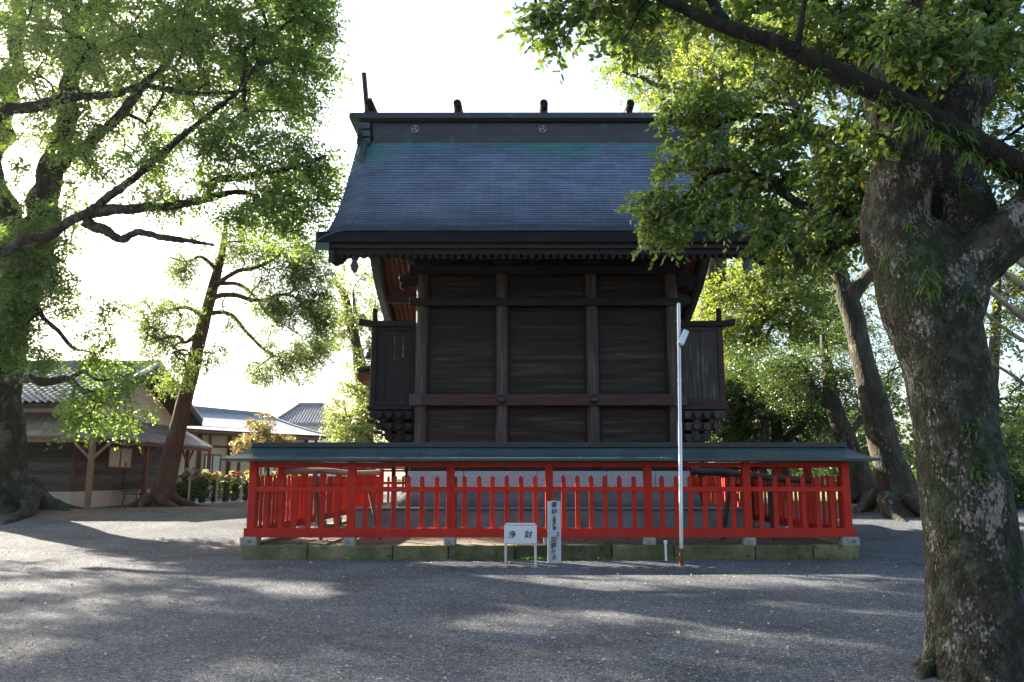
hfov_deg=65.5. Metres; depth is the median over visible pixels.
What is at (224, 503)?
concrete edging
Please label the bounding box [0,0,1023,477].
sky
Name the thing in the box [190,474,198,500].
potted chrysanthemum
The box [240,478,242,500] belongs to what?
stake
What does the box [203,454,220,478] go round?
window
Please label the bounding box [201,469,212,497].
potted chrysanthemum
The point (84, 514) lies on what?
earth ground
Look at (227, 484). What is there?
potted chrysanthemum
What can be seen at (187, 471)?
potted chrysanthemum
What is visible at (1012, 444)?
shaded evergreen
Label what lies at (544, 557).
weeds
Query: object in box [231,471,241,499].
potted chrysanthemum
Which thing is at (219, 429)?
long hall
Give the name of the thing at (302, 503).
red fence
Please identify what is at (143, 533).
ground
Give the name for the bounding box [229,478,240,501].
potted chrysanthemum
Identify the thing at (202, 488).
potted chrysanthemum
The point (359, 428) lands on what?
pale plane tree
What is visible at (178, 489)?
potted chrysanthemum
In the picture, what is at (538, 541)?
enclosure leaves
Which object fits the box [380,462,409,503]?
red fence
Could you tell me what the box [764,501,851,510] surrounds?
earth ground
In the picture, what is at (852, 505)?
earth ground
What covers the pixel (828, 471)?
distant woods
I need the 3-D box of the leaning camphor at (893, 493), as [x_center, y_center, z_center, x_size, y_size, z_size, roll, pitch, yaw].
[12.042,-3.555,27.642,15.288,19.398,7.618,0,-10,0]
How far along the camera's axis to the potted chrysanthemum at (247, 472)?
37.98 m
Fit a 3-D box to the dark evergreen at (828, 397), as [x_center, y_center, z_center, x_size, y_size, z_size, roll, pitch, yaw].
[13.034,2.604,31.105,9.111,8.536,5.393,3,-10,-17]
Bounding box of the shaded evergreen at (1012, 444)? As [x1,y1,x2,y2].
[895,256,1023,476]
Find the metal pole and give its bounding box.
[677,303,688,565]
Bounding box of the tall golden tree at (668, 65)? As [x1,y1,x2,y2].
[570,0,842,486]
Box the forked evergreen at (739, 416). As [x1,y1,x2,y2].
[702,329,864,501]
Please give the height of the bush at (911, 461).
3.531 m
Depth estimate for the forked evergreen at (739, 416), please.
34.39 m
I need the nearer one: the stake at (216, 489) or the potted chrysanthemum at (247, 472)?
the stake at (216, 489)
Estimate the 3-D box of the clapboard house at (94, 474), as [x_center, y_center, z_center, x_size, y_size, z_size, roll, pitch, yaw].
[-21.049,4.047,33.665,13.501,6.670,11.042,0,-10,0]
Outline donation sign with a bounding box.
[504,523,536,566]
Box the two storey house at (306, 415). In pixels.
[277,378,345,483]
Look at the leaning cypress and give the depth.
28.56 m
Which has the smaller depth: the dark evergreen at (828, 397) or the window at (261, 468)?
the dark evergreen at (828, 397)
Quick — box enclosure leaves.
[262,538,824,546]
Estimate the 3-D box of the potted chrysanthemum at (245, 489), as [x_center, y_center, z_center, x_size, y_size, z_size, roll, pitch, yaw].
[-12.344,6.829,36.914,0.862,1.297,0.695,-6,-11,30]
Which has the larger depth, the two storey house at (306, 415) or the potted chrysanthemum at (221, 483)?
the two storey house at (306, 415)
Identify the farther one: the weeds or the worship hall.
the worship hall
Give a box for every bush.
[867,444,916,477]
[1011,471,1023,509]
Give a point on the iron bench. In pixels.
(131, 488)
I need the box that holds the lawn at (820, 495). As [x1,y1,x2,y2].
[739,488,1017,498]
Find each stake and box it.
[187,478,190,499]
[215,478,217,501]
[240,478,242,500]
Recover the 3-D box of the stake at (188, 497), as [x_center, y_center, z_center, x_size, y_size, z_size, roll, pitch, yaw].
[-13.350,6.273,32.914,0.083,1.230,0.083,-4,-10,22]
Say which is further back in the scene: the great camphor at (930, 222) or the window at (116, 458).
the window at (116, 458)
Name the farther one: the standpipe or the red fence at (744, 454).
the red fence at (744, 454)
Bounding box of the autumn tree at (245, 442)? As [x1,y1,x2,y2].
[226,411,296,476]
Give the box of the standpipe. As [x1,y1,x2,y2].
[664,540,666,560]
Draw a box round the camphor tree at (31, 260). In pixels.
[0,0,358,524]
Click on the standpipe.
(665, 542)
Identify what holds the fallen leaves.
on the ground at (143, 533)
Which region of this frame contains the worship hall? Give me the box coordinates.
[356,348,402,387]
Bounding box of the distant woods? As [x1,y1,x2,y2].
[342,383,1023,487]
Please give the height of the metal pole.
5.020 m
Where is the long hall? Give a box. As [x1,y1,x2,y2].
[177,406,330,496]
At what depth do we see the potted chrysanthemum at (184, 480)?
34.12 m
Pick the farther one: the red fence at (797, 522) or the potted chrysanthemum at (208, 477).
the potted chrysanthemum at (208, 477)
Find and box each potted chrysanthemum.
[175,478,187,495]
[176,472,187,497]
[177,468,192,497]
[182,476,196,500]
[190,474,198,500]
[192,467,201,496]
[193,472,210,502]
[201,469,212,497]
[208,472,221,496]
[208,476,221,501]
[215,471,226,496]
[220,475,233,501]
[221,474,234,499]
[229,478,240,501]
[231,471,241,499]
[238,475,248,500]
[243,470,248,495]
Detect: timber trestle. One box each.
[284,468,382,539]
[691,467,811,539]
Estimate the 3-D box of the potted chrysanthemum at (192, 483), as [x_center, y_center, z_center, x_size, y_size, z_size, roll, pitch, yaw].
[-13.616,6.293,33.628,0.753,1.251,0.555,-2,-10,9]
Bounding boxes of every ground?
[0,478,1023,681]
[0,508,128,520]
[104,506,245,512]
[260,521,833,555]
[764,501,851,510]
[786,504,871,512]
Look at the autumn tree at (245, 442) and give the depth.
37.47 m
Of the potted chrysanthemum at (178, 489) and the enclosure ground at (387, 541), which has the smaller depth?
the enclosure ground at (387, 541)
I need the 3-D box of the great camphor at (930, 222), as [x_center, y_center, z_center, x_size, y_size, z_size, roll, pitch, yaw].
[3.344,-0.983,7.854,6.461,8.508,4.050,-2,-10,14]
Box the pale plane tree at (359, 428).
[315,258,394,441]
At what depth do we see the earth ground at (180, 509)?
26.82 m
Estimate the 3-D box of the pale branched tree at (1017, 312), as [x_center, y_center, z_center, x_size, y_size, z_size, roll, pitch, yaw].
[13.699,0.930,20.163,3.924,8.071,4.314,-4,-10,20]
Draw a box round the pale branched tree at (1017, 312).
[984,259,1023,438]
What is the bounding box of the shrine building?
[315,72,777,527]
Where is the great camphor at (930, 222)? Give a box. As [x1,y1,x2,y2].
[496,0,1023,681]
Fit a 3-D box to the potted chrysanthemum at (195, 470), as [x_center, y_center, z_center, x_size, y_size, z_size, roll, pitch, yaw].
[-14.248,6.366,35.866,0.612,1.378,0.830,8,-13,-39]
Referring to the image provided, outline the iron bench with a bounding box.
[122,482,149,505]
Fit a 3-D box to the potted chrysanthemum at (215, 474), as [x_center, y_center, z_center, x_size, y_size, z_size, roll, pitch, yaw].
[-13.463,6.566,36.152,0.795,1.320,0.586,-1,-10,7]
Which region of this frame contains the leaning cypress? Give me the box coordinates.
[116,211,353,507]
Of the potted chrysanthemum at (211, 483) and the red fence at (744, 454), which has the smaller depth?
the red fence at (744, 454)
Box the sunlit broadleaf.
[691,188,883,486]
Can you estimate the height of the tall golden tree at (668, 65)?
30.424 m
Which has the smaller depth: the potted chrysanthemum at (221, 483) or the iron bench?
the iron bench
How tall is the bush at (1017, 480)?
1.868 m
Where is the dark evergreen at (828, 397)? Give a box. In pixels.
[736,304,914,503]
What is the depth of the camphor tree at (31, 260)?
24.34 m
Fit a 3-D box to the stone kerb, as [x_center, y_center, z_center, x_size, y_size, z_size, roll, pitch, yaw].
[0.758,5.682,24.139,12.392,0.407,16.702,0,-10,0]
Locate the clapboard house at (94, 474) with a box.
[21,360,212,507]
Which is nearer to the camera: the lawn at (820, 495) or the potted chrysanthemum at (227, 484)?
the potted chrysanthemum at (227, 484)
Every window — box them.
[107,446,132,467]
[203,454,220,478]
[260,467,274,478]
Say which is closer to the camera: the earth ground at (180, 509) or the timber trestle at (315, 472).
the timber trestle at (315, 472)
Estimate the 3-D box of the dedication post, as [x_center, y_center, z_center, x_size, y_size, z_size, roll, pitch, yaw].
[0.800,3.638,15.101,0.250,1.200,0.084,0,-10,0]
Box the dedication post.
[547,501,560,562]
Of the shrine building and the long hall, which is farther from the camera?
the long hall
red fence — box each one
[220,442,879,546]
[234,442,391,527]
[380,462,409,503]
[687,443,862,527]
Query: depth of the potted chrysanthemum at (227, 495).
36.70 m
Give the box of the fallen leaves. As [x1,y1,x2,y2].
[1,543,924,680]
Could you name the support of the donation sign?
on the ground at (143, 533)
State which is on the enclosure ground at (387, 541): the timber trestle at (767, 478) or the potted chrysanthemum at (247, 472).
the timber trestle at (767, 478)
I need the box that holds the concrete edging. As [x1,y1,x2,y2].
[197,498,313,505]
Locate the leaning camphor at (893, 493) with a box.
[640,0,1023,521]
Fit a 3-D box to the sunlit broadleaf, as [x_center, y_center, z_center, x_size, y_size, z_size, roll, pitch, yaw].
[14.738,-0.013,41.125,12.767,16.322,10.604,0,-10,0]
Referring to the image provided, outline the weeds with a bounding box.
[288,554,851,559]
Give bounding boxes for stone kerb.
[241,519,858,559]

